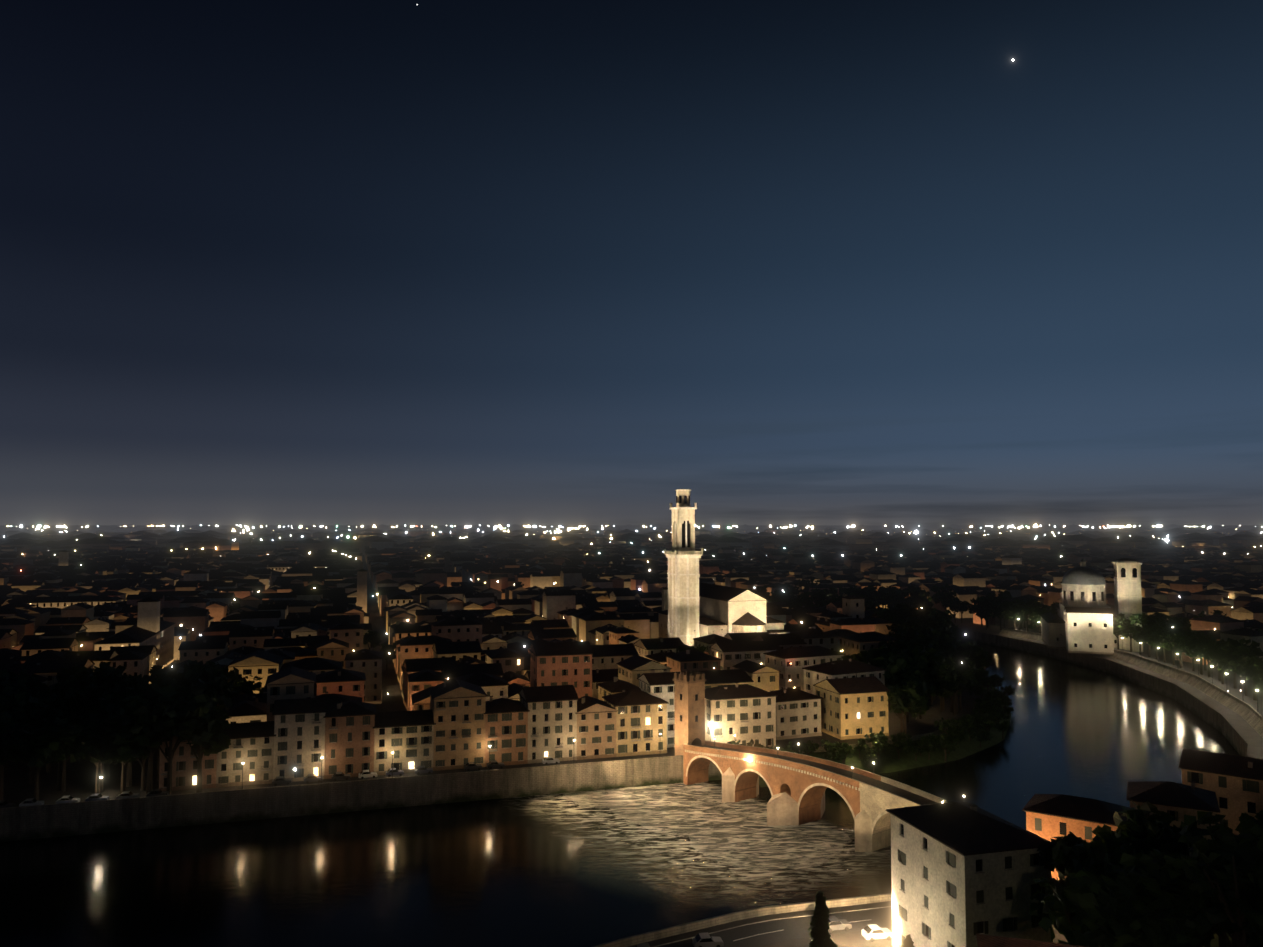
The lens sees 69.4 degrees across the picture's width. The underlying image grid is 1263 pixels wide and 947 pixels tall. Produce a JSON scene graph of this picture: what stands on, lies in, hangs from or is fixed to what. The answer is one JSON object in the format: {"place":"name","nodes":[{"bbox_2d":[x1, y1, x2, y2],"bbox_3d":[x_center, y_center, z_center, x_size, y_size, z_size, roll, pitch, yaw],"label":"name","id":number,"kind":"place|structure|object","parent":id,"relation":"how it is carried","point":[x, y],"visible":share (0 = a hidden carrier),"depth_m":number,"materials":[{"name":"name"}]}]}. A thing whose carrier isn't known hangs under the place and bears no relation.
{"place":"outdoors","nodes":[
{"label":"outdoors","id":0,"kind":"place"},
{"bbox_2d":[0,642,1239,946],"bbox_3d":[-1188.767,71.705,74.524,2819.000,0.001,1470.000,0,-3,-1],"label":"river","id":1,"kind":"structure","parent":0,"point":[580,868],"depth_m":184.29,"materials":[{"name":"black liquid"}]},
{"bbox_2d":[0,525,1262,806],"bbox_3d":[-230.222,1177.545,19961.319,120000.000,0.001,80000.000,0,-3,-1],"label":"city land","id":2,"kind":"structure","parent":0,"point":[80,783],"depth_m":258.40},
{"bbox_2d":[0,756,559,807],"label":"parked cars","id":3,"kind":"object","parent":2,"relation":"on","point":[468,766],"visible":0.83,"depth_m":216.87,"materials":[{"name":"black metal"}]},
{"bbox_2d":[100,732,660,793],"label":"street lamps","id":4,"kind":"object","parent":2,"relation":"on","point":[242,762],"visible":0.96,"depth_m":217.19,"materials":[{"name":"grey metal"}]},
{"bbox_2d":[7,563,901,790],"bbox_3d":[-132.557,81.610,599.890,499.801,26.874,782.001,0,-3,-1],"label":"riverside buildings","id":5,"kind":"structure","parent":2,"relation":"on","point":[553,699],"depth_m":246.14,"materials":[{"name":"paint"}]},
{"bbox_2d":[0,578,1179,800],"bbox_3d":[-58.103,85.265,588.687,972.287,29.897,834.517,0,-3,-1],"label":"city trees","id":6,"kind":"object","parent":2,"relation":"on","point":[104,712],"visible":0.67,"depth_m":250.77,"materials":[{"name":"green plant"}]},
{"bbox_2d":[0,524,1262,597],"bbox_3d":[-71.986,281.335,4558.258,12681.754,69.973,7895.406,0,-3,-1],"label":"city blocks","id":7,"kind":"structure","parent":2,"relation":"on","point":[490,557],"depth_m":1365.06,"materials":[{"name":"paint"}]},
{"bbox_2d":[0,569,1262,703],"bbox_3d":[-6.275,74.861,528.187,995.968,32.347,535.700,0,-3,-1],"label":"city blocks","id":8,"kind":"structure","parent":2,"relation":"on","point":[327,617],"depth_m":442.16,"materials":[{"name":"paint"}]},
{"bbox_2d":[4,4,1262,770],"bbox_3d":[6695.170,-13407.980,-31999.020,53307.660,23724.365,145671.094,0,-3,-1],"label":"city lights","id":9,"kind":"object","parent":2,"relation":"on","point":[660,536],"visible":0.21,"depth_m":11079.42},
{"bbox_2d":[664,489,702,645],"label":"bell tower","id":10,"kind":"structure","parent":2,"relation":"on","point":[683,556],"depth_m":391.81,"materials":[{"name":"beige stone"}]},
{"bbox_2d":[657,582,787,637],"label":"cathedral","id":11,"kind":"structure","parent":2,"relation":"on","point":[726,609],"depth_m":393.18,"materials":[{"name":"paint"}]},
{"bbox_2d":[0,0,1262,524],"label":"sky","id":12,"kind":"structure","parent":0,"point":[263,262],"materials":[{"name":"blue"}]},
{"bbox_2d":[592,893,1056,946],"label":"riverside road","id":13,"kind":"structure","parent":0,"point":[786,928],"depth_m":139.19,"materials":[{"name":"grey asphalt"}]},
{"bbox_2d":[692,916,891,946],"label":"cars","id":14,"kind":"object","parent":13,"relation":"on","point":[871,932],"visible":0.9,"depth_m":134.73,"materials":[{"name":"white metal"}]},
{"bbox_2d":[759,687,1010,786],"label":"green bank","id":15,"kind":"structure","parent":0,"point":[890,761],"depth_m":257.81,"materials":[{"name":"green plant"}]},
{"bbox_2d":[628,609,1262,946],"bbox_3d":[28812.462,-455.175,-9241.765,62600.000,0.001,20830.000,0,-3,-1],"label":"land","id":16,"kind":"structure","parent":0,"point":[1248,733],"depth_m":325.99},
{"bbox_2d":[637,943,649,946],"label":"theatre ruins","id":17,"kind":"object","parent":16,"relation":"on","point":[643,945],"visible":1,"depth_m":120.67,"materials":[{"name":"stone"}]},
{"bbox_2d":[886,748,1262,946],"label":"hillside houses","id":18,"kind":"structure","parent":16,"relation":"on","point":[964,874],"depth_m":126.28,"materials":[{"name":"paint"}]},
{"bbox_2d":[999,627,1262,736],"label":"riverside road","id":19,"kind":"structure","parent":16,"relation":"on","point":[1243,706],"depth_m":347.84,"materials":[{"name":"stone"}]},
{"bbox_2d":[1040,558,1142,654],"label":"san giorgio in braida","id":20,"kind":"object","parent":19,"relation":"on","point":[1081,621],"visible":0.98,"depth_m":432.56,"materials":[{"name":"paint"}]},
{"bbox_2d":[1018,618,1258,707],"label":"street lamps","id":21,"kind":"object","parent":19,"relation":"on","point":[1226,673],"visible":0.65,"depth_m":334.70,"materials":[{"name":"grey metal"}]},
{"bbox_2d":[1006,598,1262,700],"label":"trees","id":22,"kind":"object","parent":16,"relation":"on","point":[1241,660],"visible":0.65,"depth_m":365.89,"materials":[{"name":"green plant"}]},
{"bbox_2d":[961,629,1247,756],"bbox_3d":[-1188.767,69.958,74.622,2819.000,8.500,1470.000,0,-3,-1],"label":"embankment","id":23,"kind":"structure","parent":0,"point":[1218,721],"depth_m":391.34,"materials":[{"name":"stone"}]},
{"bbox_2d":[1188,933,1262,946],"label":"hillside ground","id":24,"kind":"structure","parent":0,"point":[1213,942],"depth_m":134.11,"materials":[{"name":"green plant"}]},
{"bbox_2d":[807,800,1262,946],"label":"hillside trees","id":25,"kind":"object","parent":24,"relation":"on","point":[1140,879],"visible":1,"depth_m":92.41,"materials":[{"name":"green plant"}]},
{"label":"ground","id":26,"kind":"structure","parent":0,"visible":0},
{"bbox_2d":[0,698,982,841],"bbox_3d":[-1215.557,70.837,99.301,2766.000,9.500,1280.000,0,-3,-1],"label":"embankment wall","id":27,"kind":"structure","parent":26,"relation":"on","point":[81,818],"depth_m":213.36,"materials":[{"name":"stone"}]},
{"bbox_2d":[672,670,946,851],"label":"arched bridge","id":28,"kind":"structure","parent":26,"relation":"on","point":[797,784],"depth_m":208.05,"materials":[{"name":"brown brick"}]},
{"bbox_2d":[709,723,964,802],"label":"street lamps","id":29,"kind":"object","parent":28,"relation":"on","point":[710,724],"visible":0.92,"depth_m":210.73,"materials":[{"name":"grey metal"}]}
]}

